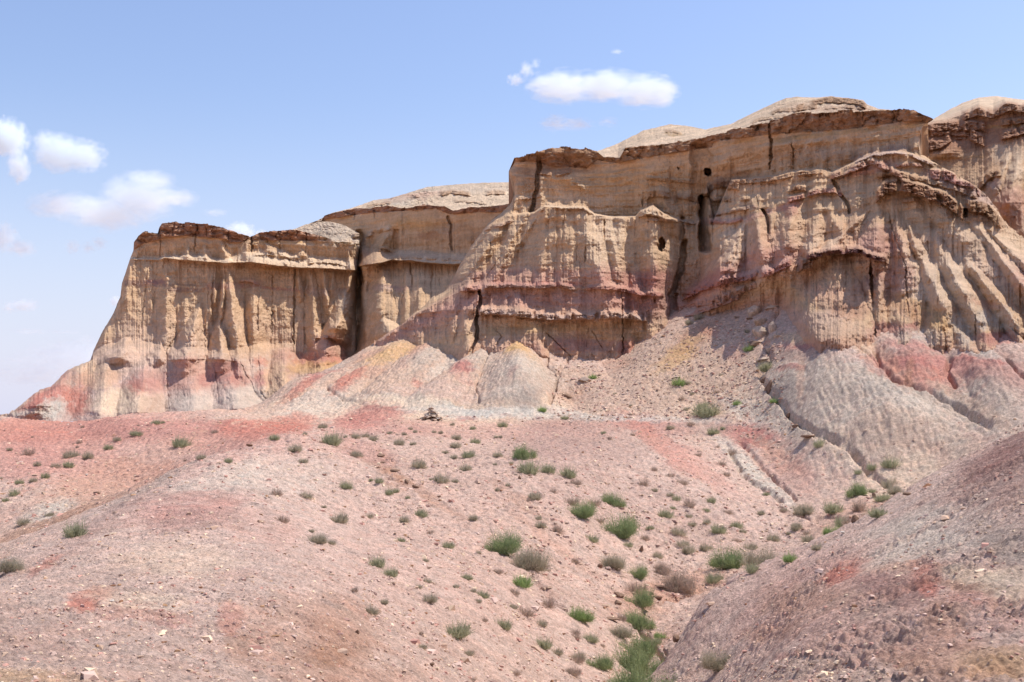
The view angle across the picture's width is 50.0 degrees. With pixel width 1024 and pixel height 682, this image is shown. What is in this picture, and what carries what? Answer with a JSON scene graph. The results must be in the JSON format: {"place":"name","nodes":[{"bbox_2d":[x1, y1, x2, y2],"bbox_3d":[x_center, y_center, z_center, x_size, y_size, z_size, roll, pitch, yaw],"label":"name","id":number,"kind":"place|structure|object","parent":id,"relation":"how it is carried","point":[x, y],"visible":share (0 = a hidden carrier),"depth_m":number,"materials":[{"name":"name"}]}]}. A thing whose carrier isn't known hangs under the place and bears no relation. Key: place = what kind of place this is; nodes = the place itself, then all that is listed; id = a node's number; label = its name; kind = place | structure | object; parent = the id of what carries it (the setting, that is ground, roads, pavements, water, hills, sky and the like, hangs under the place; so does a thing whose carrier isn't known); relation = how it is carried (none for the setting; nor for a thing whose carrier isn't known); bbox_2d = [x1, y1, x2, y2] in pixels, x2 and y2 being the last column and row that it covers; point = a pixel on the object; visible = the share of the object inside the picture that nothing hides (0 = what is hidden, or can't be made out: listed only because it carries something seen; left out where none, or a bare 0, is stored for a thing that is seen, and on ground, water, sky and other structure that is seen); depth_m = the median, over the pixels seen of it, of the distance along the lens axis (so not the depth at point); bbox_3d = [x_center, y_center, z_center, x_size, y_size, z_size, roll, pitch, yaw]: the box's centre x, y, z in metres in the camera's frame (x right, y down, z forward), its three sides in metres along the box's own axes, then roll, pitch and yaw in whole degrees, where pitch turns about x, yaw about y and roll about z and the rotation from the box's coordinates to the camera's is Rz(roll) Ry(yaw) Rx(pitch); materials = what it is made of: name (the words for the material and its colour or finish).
{"place":"outdoors","nodes":[
{"label":"outdoors","id":0,"kind":"place"},
{"bbox_2d":[0,221,359,420],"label":"cliff","id":1,"kind":"structure","parent":0,"point":[206,317],"depth_m":148.44,"materials":[{"name":"stone"}]},
{"bbox_2d":[292,221,358,245],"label":"hill","id":2,"kind":"structure","parent":0,"point":[337,233],"depth_m":163.13,"materials":[{"name":"stone"}]},
{"bbox_2d":[312,182,508,222],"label":"hill","id":3,"kind":"structure","parent":0,"point":[456,197],"depth_m":175.81,"materials":[{"name":"stone"}]},
{"bbox_2d":[322,203,508,356],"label":"cliff","id":4,"kind":"structure","parent":0,"point":[410,260],"depth_m":157.35,"materials":[{"name":"stone"}]},
{"bbox_2d":[0,306,1023,681],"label":"ground","id":5,"kind":"structure","parent":0,"point":[886,390],"depth_m":38.27,"materials":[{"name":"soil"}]},
{"bbox_2d":[0,553,31,574],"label":"sprawling shrub","id":6,"kind":"object","parent":5,"relation":"on","point":[7,566],"visible":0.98,"depth_m":19.92,"materials":[{"name":"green plant"}]},
{"bbox_2d":[16,517,31,525],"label":"shrub tuft","id":7,"kind":"object","parent":5,"relation":"on","point":[22,521],"visible":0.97,"depth_m":47.01,"materials":[{"name":"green plant"}]},
{"bbox_2d":[19,446,37,455],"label":"shrub tuft","id":8,"kind":"object","parent":5,"relation":"on","point":[30,453],"visible":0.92,"depth_m":76.52,"materials":[{"name":"plant"}]},
{"bbox_2d":[61,447,81,458],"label":"shrub tuft","id":9,"kind":"object","parent":5,"relation":"on","point":[69,454],"visible":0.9,"depth_m":72.71,"materials":[{"name":"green plant"}]},
{"bbox_2d":[62,511,90,538],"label":"shrub tuft","id":10,"kind":"object","parent":5,"relation":"on","point":[78,531],"visible":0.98,"depth_m":25.63,"materials":[{"name":"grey plant"}]},
{"bbox_2d":[81,450,93,458],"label":"shrub tuft","id":11,"kind":"object","parent":5,"relation":"on","point":[88,455],"visible":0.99,"depth_m":71.92,"materials":[{"name":"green plant"}]},
{"bbox_2d":[171,431,193,447],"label":"shrub tuft","id":12,"kind":"object","parent":5,"relation":"on","point":[178,442],"visible":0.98,"depth_m":72.81,"materials":[{"name":"grey plant"}]},
{"bbox_2d":[269,487,284,495],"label":"shrub tuft","id":13,"kind":"object","parent":5,"relation":"on","point":[275,493],"visible":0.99,"depth_m":34.24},
{"bbox_2d":[287,439,302,452],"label":"shrub tuft","id":14,"kind":"object","parent":5,"relation":"on","point":[296,448],"visible":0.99,"depth_m":50.40,"materials":[{"name":"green plant"}]},
{"bbox_2d":[307,532,330,543],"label":"shrub tuft","id":15,"kind":"object","parent":5,"relation":"on","point":[318,539],"visible":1,"depth_m":27.53,"materials":[{"name":"green plant"}]},
{"bbox_2d":[316,427,345,445],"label":"shrub tuft","id":16,"kind":"object","parent":5,"relation":"on","point":[331,439],"visible":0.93,"depth_m":55.90,"materials":[{"name":"grey plant"}]},
{"bbox_2d":[328,505,350,523],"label":"shrub tuft","id":17,"kind":"object","parent":5,"relation":"on","point":[341,518],"visible":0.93,"depth_m":33.45,"materials":[{"name":"green plant"}]},
{"bbox_2d":[338,479,353,489],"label":"shrub tuft","id":18,"kind":"object","parent":5,"relation":"on","point":[344,486],"visible":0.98,"depth_m":43.76,"materials":[{"name":"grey plant"}]},
{"bbox_2d":[348,447,364,457],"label":"shrub tuft","id":19,"kind":"object","parent":5,"relation":"on","point":[355,454],"visible":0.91,"depth_m":54.15,"materials":[{"name":"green plant"}]},
{"bbox_2d":[364,602,380,614],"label":"shrub tuft","id":20,"kind":"object","parent":5,"relation":"on","point":[371,610],"visible":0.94,"depth_m":20.12,"materials":[{"name":"green plant"}]},
{"bbox_2d":[367,555,385,567],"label":"shrub tuft","id":21,"kind":"object","parent":5,"relation":"on","point":[378,563],"visible":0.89,"depth_m":26.81,"materials":[{"name":"green plant"}]},
{"bbox_2d":[379,562,399,576],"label":"shrub tuft","id":22,"kind":"object","parent":5,"relation":"on","point":[391,573],"visible":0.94,"depth_m":26.00,"materials":[{"name":"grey plant"}]},
{"bbox_2d":[409,457,427,468],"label":"shrub tuft","id":23,"kind":"object","parent":5,"relation":"on","point":[421,465],"visible":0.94,"depth_m":53.16,"materials":[{"name":"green plant"}]},
{"bbox_2d":[415,507,429,517],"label":"shrub tuft","id":24,"kind":"object","parent":5,"relation":"on","point":[420,513],"visible":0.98,"depth_m":40.50,"materials":[{"name":"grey plant"}]},
{"bbox_2d":[422,590,439,602],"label":"shrub tuft","id":25,"kind":"object","parent":5,"relation":"on","point":[430,598],"visible":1,"depth_m":24.43,"materials":[{"name":"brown plant"}]},
{"bbox_2d":[419,406,444,420],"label":"cairn","id":26,"kind":"object","parent":5,"relation":"on","point":[432,415],"visible":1,"depth_m":81.09,"materials":[{"name":"stone"}]},
{"bbox_2d":[432,468,451,482],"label":"shrub tuft","id":27,"kind":"object","parent":5,"relation":"on","point":[442,479],"visible":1,"depth_m":48.60,"materials":[{"name":"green plant"}]},
{"bbox_2d":[442,538,456,548],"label":"shrub tuft","id":28,"kind":"object","parent":5,"relation":"on","point":[451,545],"visible":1,"depth_m":34.20,"materials":[{"name":"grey plant"}]},
{"bbox_2d":[443,618,472,640],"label":"shrub tuft","id":29,"kind":"object","parent":5,"relation":"on","point":[460,632],"visible":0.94,"depth_m":22.78,"materials":[{"name":"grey plant"}]},
{"bbox_2d":[460,448,475,457],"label":"shrub tuft","id":30,"kind":"object","parent":5,"relation":"on","point":[469,454],"visible":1,"depth_m":57.99,"materials":[{"name":"grey plant"}]},
{"bbox_2d":[476,589,490,598],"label":"shrub tuft","id":31,"kind":"object","parent":5,"relation":"on","point":[485,595],"visible":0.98,"depth_m":28.07,"materials":[{"name":"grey plant"}]},
{"bbox_2d":[482,526,524,556],"bbox_3d":[-0.299,6.743,37.188,1.687,1.281,1.306,-2,-5,10],"label":"sprawling shrub","id":32,"kind":"object","parent":5,"relation":"on","point":[499,546],"visible":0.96,"depth_m":37.00,"materials":[{"name":"green plant"}]},
{"bbox_2d":[494,613,512,630],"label":"shrub tuft","id":33,"kind":"object","parent":5,"relation":"on","point":[505,626],"visible":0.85,"depth_m":26.43,"materials":[{"name":"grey plant"}]},
{"bbox_2d":[509,570,536,587],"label":"shrub tuft","id":34,"kind":"object","parent":5,"relation":"on","point":[520,581],"visible":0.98,"depth_m":32.70,"materials":[{"name":"green plant"}]},
{"bbox_2d":[510,441,537,460],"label":"sprawling shrub","id":35,"kind":"object","parent":5,"relation":"on","point":[524,454],"visible":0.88,"depth_m":57.99,"materials":[{"name":"green plant"}]},
{"bbox_2d":[517,605,537,616],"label":"shrub tuft","id":36,"kind":"object","parent":5,"relation":"on","point":[526,613],"visible":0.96,"depth_m":29.36,"materials":[{"name":"plant"}]},
{"bbox_2d":[514,456,541,474],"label":"shrub tuft","id":37,"kind":"object","parent":5,"relation":"on","point":[529,467],"visible":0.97,"depth_m":54.03,"materials":[{"name":"grey plant"}]},
{"bbox_2d":[506,540,554,575],"bbox_3d":[0.647,7.108,36.151,1.941,1.256,1.227,8,-5,-19],"label":"sprawling shrub","id":38,"kind":"object","parent":5,"relation":"on","point":[535,562],"visible":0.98,"depth_m":36.01,"materials":[{"name":"brown plant"}]},
{"bbox_2d":[527,488,542,499],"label":"shrub tuft","id":39,"kind":"object","parent":5,"relation":"on","point":[532,496],"visible":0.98,"depth_m":47.86,"materials":[{"name":"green plant"}]},
{"bbox_2d":[530,634,555,649],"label":"shrub tuft","id":40,"kind":"object","parent":5,"relation":"on","point":[546,645],"visible":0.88,"depth_m":27.27,"materials":[{"name":"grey plant"}]},
{"bbox_2d":[540,461,556,473],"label":"shrub tuft","id":41,"kind":"object","parent":5,"relation":"on","point":[545,469],"visible":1,"depth_m":54.90,"materials":[{"name":"grey plant"}]},
{"bbox_2d":[541,596,558,608],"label":"shrub tuft","id":42,"kind":"object","parent":5,"relation":"on","point":[549,604],"visible":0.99,"depth_m":31.70,"materials":[{"name":"plant"}]},
{"bbox_2d":[551,522,563,533],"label":"shrub tuft","id":43,"kind":"object","parent":5,"relation":"on","point":[558,529],"visible":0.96,"depth_m":43.30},
{"bbox_2d":[558,462,579,478],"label":"shrub tuft","id":44,"kind":"object","parent":5,"relation":"on","point":[568,473],"visible":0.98,"depth_m":54.94,"materials":[{"name":"grey plant"}]},
{"bbox_2d":[563,493,580,505],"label":"shrub tuft","id":45,"kind":"object","parent":5,"relation":"on","point":[573,498],"visible":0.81,"depth_m":49.10,"materials":[{"name":"plant"}]},
{"bbox_2d":[565,662,580,678],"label":"shrub tuft","id":46,"kind":"object","parent":5,"relation":"on","point":[572,673],"visible":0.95,"depth_m":25.93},
{"bbox_2d":[570,652,585,664],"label":"shrub tuft","id":47,"kind":"object","parent":5,"relation":"on","point":[578,660],"visible":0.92,"depth_m":27.95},
{"bbox_2d":[566,600,597,625],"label":"sprawling shrub","id":48,"kind":"object","parent":5,"relation":"on","point":[581,616],"visible":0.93,"depth_m":31.80,"materials":[{"name":"green plant"}]},
{"bbox_2d":[567,493,599,518],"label":"sprawling shrub","id":49,"kind":"object","parent":5,"relation":"on","point":[584,513],"visible":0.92,"depth_m":47.47,"materials":[{"name":"green plant"}]},
{"bbox_2d":[581,633,599,642],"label":"shrub tuft","id":50,"kind":"object","parent":5,"relation":"on","point":[593,639],"visible":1,"depth_m":30.19,"materials":[{"name":"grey plant"}]},
{"bbox_2d":[583,531,599,542],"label":"shrub tuft","id":51,"kind":"object","parent":5,"relation":"on","point":[594,539],"visible":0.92,"depth_m":44.56,"materials":[{"name":"grey plant"}]},
{"bbox_2d":[585,649,616,671],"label":"sprawling shrub","id":52,"kind":"object","parent":5,"relation":"on","point":[602,662],"visible":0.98,"depth_m":28.37,"materials":[{"name":"green plant"}]},
{"bbox_2d":[598,550,627,569],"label":"sprawling shrub","id":53,"kind":"object","parent":5,"relation":"on","point":[614,562],"visible":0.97,"depth_m":42.10,"materials":[{"name":"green plant"}]},
{"bbox_2d":[601,488,628,507],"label":"sprawling shrub","id":54,"kind":"object","parent":5,"relation":"on","point":[609,499],"visible":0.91,"depth_m":52.22,"materials":[{"name":"green plant"}]},
{"bbox_2d":[600,509,643,541],"bbox_3d":[4.633,7.940,47.657,2.319,1.617,1.795,-7,0,0],"label":"sprawling shrub","id":55,"kind":"object","parent":5,"relation":"on","point":[627,530],"visible":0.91,"depth_m":47.37,"materials":[{"name":"green plant"}]},
{"bbox_2d":[609,623,635,639],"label":"sprawling shrub","id":56,"kind":"object","parent":5,"relation":"on","point":[624,633],"visible":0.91,"depth_m":33.00,"materials":[{"name":"green plant"}]},
{"bbox_2d":[623,579,650,593],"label":"shrub tuft","id":57,"kind":"object","parent":5,"relation":"on","point":[633,589],"visible":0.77,"depth_m":39.89,"materials":[{"name":"plant"}]},
{"bbox_2d":[616,628,660,658],"bbox_3d":[3.692,8.912,32.427,1.567,1.126,1.238,1,2,-11],"label":"sprawling shrub","id":58,"kind":"object","parent":5,"relation":"on","point":[651,647],"visible":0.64,"depth_m":32.42,"materials":[{"name":"green plant"}]},
{"bbox_2d":[619,604,657,632],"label":"sprawling shrub","id":59,"kind":"object","parent":5,"relation":"on","point":[637,621],"visible":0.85,"depth_m":35.27,"materials":[{"name":"green plant"}]},
{"bbox_2d":[628,559,648,579],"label":"sprawling shrub","id":60,"kind":"object","parent":5,"relation":"on","point":[641,573],"visible":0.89,"depth_m":42.47,"materials":[{"name":"green plant"}]},
{"bbox_2d":[613,630,666,676],"bbox_3d":[3.606,8.720,30.266,1.826,1.451,1.526,-3,-5,32],"label":"sprawling shrub","id":61,"kind":"object","parent":5,"relation":"on","point":[645,661],"visible":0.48,"depth_m":30.23,"materials":[{"name":"green plant"}]},
{"bbox_2d":[623,579,656,610],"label":"sprawling shrub","id":62,"kind":"object","parent":5,"relation":"on","point":[644,600],"visible":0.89,"depth_m":38.29,"materials":[{"name":"green plant"}]},
{"bbox_2d":[609,644,676,681],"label":"sprawling shrub","id":63,"kind":"object","parent":5,"relation":"on","point":[630,678],"visible":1,"depth_m":23.39,"materials":[{"name":"green plant"}]},
{"bbox_2d":[651,558,671,574],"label":"sprawling shrub","id":64,"kind":"object","parent":5,"relation":"on","point":[659,568],"visible":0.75,"depth_m":44.02,"materials":[{"name":"plant"}]},
{"bbox_2d":[656,507,674,518],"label":"shrub tuft","id":65,"kind":"object","parent":5,"relation":"on","point":[665,514],"visible":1,"depth_m":52.88,"materials":[{"name":"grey plant"}]},
{"bbox_2d":[669,525,686,536],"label":"shrub tuft","id":66,"kind":"object","parent":5,"relation":"on","point":[674,531],"visible":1,"depth_m":50.54,"materials":[{"name":"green plant"}]},
{"bbox_2d":[670,373,685,386],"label":"shrub tuft","id":67,"kind":"object","parent":5,"relation":"on","point":[680,383],"visible":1,"depth_m":89.54,"materials":[{"name":"green plant"}]},
{"bbox_2d":[657,544,700,595],"bbox_3d":[6.330,8.843,41.927,1.688,2.334,1.582,-1,-4,14],"label":"sprawling shrub","id":68,"kind":"object","parent":5,"relation":"on","point":[684,584],"visible":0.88,"depth_m":41.73,"materials":[{"name":"plant"}]},
{"bbox_2d":[681,539,695,554],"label":"shrub tuft","id":69,"kind":"object","parent":5,"relation":"on","point":[686,551],"visible":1,"depth_m":47.78,"materials":[{"name":"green plant"}]},
{"bbox_2d":[683,495,696,507],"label":"shrub tuft","id":70,"kind":"object","parent":5,"relation":"on","point":[690,505],"visible":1,"depth_m":54.96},
{"bbox_2d":[698,541,713,551],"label":"shrub tuft","id":71,"kind":"object","parent":5,"relation":"on","point":[704,548],"visible":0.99,"depth_m":48.67,"materials":[{"name":"green plant"}]},
{"bbox_2d":[689,396,723,418],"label":"shrub tuft","id":72,"kind":"object","parent":5,"relation":"on","point":[706,411],"visible":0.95,"depth_m":83.05,"materials":[{"name":"grey plant"}]},
{"bbox_2d":[706,426,719,434],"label":"shrub tuft","id":73,"kind":"object","parent":5,"relation":"on","point":[714,431],"visible":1,"depth_m":78.41,"materials":[{"name":"grey plant"}]},
{"bbox_2d":[703,570,724,583],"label":"shrub tuft","id":74,"kind":"object","parent":5,"relation":"on","point":[714,578],"visible":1,"depth_m":42.67,"materials":[{"name":"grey plant"}]},
{"bbox_2d":[696,643,734,672],"bbox_3d":[4.046,6.342,22.029,0.878,0.663,0.552,-1,-4,8],"label":"sprawling shrub","id":75,"kind":"object","parent":5,"relation":"on","point":[711,660],"visible":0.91,"depth_m":21.97,"materials":[{"name":"green plant"}]},
{"bbox_2d":[710,522,728,533],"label":"shrub tuft","id":76,"kind":"object","parent":5,"relation":"on","point":[722,529],"visible":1,"depth_m":51.38,"materials":[{"name":"grey plant"}]},
{"bbox_2d":[705,542,744,570],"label":"sprawling shrub","id":77,"kind":"object","parent":5,"relation":"on","point":[730,560],"visible":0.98,"depth_m":44.47,"materials":[{"name":"green plant"}]},
{"bbox_2d":[744,561,759,573],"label":"shrub tuft","id":78,"kind":"object","parent":5,"relation":"on","point":[751,568],"visible":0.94,"depth_m":26.67,"materials":[{"name":"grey plant"}]},
{"bbox_2d":[747,305,760,317],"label":"boulder","id":79,"kind":"object","parent":5,"relation":"on","point":[753,310],"visible":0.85,"depth_m":97.57,"materials":[{"name":"stone"}]},
{"bbox_2d":[738,538,779,565],"bbox_3d":[9.784,8.419,43.205,1.838,1.522,1.356,5,-7,-10],"label":"sprawling shrub","id":80,"kind":"object","parent":5,"relation":"on","point":[749,557],"visible":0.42,"depth_m":43.16,"materials":[{"name":"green plant"}]},
{"bbox_2d":[752,326,766,337],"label":"boulder","id":81,"kind":"object","parent":5,"relation":"on","point":[759,331],"visible":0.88,"depth_m":93.20,"materials":[{"name":"stone"}]},
{"bbox_2d":[754,318,767,325],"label":"boulder","id":82,"kind":"object","parent":5,"relation":"on","point":[759,321],"visible":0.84,"depth_m":95.09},
{"bbox_2d":[755,360,772,371],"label":"shrub tuft","id":83,"kind":"object","parent":5,"relation":"on","point":[766,366],"visible":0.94,"depth_m":86.79,"materials":[{"name":"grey plant"}]},
{"bbox_2d":[768,321,776,332],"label":"boulder","id":84,"kind":"object","parent":5,"relation":"on","point":[772,326],"visible":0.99,"depth_m":92.55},
{"bbox_2d":[781,551,796,562],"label":"shrub tuft","id":85,"kind":"object","parent":5,"relation":"on","point":[789,558],"visible":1,"depth_m":25.81,"materials":[{"name":"green plant"}]},
{"bbox_2d":[789,500,816,517],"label":"sprawling shrub","id":86,"kind":"object","parent":5,"relation":"on","point":[801,510],"visible":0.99,"depth_m":56.12,"materials":[{"name":"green plant"}]},
{"bbox_2d":[800,530,814,541],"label":"shrub tuft","id":87,"kind":"object","parent":5,"relation":"on","point":[806,538],"visible":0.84,"depth_m":47.91,"materials":[{"name":"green plant"}]},
{"bbox_2d":[812,436,825,447],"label":"shrub tuft","id":88,"kind":"object","parent":5,"relation":"on","point":[817,443],"visible":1,"depth_m":67.21,"materials":[{"name":"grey plant"}]},
{"bbox_2d":[821,522,840,535],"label":"sprawling shrub","id":89,"kind":"object","parent":5,"relation":"on","point":[826,530],"visible":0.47,"depth_m":33.29,"materials":[{"name":"green plant"}]},
{"bbox_2d":[821,495,844,513],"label":"shrub tuft","id":90,"kind":"object","parent":5,"relation":"on","point":[830,509],"visible":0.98,"depth_m":54.66,"materials":[{"name":"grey plant"}]},
{"bbox_2d":[832,513,849,526],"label":"shrub tuft","id":91,"kind":"object","parent":5,"relation":"on","point":[838,521],"visible":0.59,"depth_m":35.10,"materials":[{"name":"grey plant"}]},
{"bbox_2d":[842,480,868,498],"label":"sprawling shrub","id":92,"kind":"object","parent":5,"relation":"on","point":[858,490],"visible":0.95,"depth_m":58.51,"materials":[{"name":"green plant"}]},
{"bbox_2d":[849,499,868,511],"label":"shrub tuft","id":93,"kind":"object","parent":5,"relation":"on","point":[859,506],"visible":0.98,"depth_m":53.41,"materials":[{"name":"plant"}]},
{"bbox_2d":[865,504,888,517],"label":"shrub tuft","id":94,"kind":"object","parent":5,"relation":"on","point":[878,513],"visible":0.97,"depth_m":25.29,"materials":[{"name":"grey plant"}]},
{"bbox_2d":[873,492,890,501],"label":"shrub tuft","id":95,"kind":"object","parent":5,"relation":"on","point":[881,498],"visible":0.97,"depth_m":55.94,"materials":[{"name":"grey plant"}]},
{"bbox_2d":[880,475,897,488],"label":"shrub tuft","id":96,"kind":"object","parent":5,"relation":"on","point":[885,484],"visible":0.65,"depth_m":59.88,"materials":[{"name":"green plant"}]},
{"bbox_2d":[879,454,902,468],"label":"shrub tuft","id":97,"kind":"object","parent":5,"relation":"on","point":[887,463],"visible":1,"depth_m":61.84,"materials":[{"name":"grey plant"}]},
{"bbox_2d":[885,481,901,494],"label":"shrub tuft","id":98,"kind":"object","parent":5,"relation":"on","point":[893,490],"visible":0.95,"depth_m":33.33,"materials":[{"name":"green plant"}]},
{"bbox_2d":[0,0,1023,421],"label":"sky","id":99,"kind":"structure","parent":0,"point":[120,120],"materials":[{"name":"blue"}]},
{"bbox_2d":[374,109,1023,362],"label":"cliff","id":100,"kind":"structure","parent":0,"point":[841,229],"depth_m":106.22,"materials":[{"name":"stone"}]},
{"bbox_2d":[597,96,888,157],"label":"hill","id":101,"kind":"structure","parent":0,"point":[672,133],"depth_m":127.08,"materials":[{"name":"stone"}]},
{"bbox_2d":[928,96,1023,237],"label":"cliff","id":102,"kind":"structure","parent":0,"point":[978,143],"depth_m":130.64,"materials":[{"name":"stone"}]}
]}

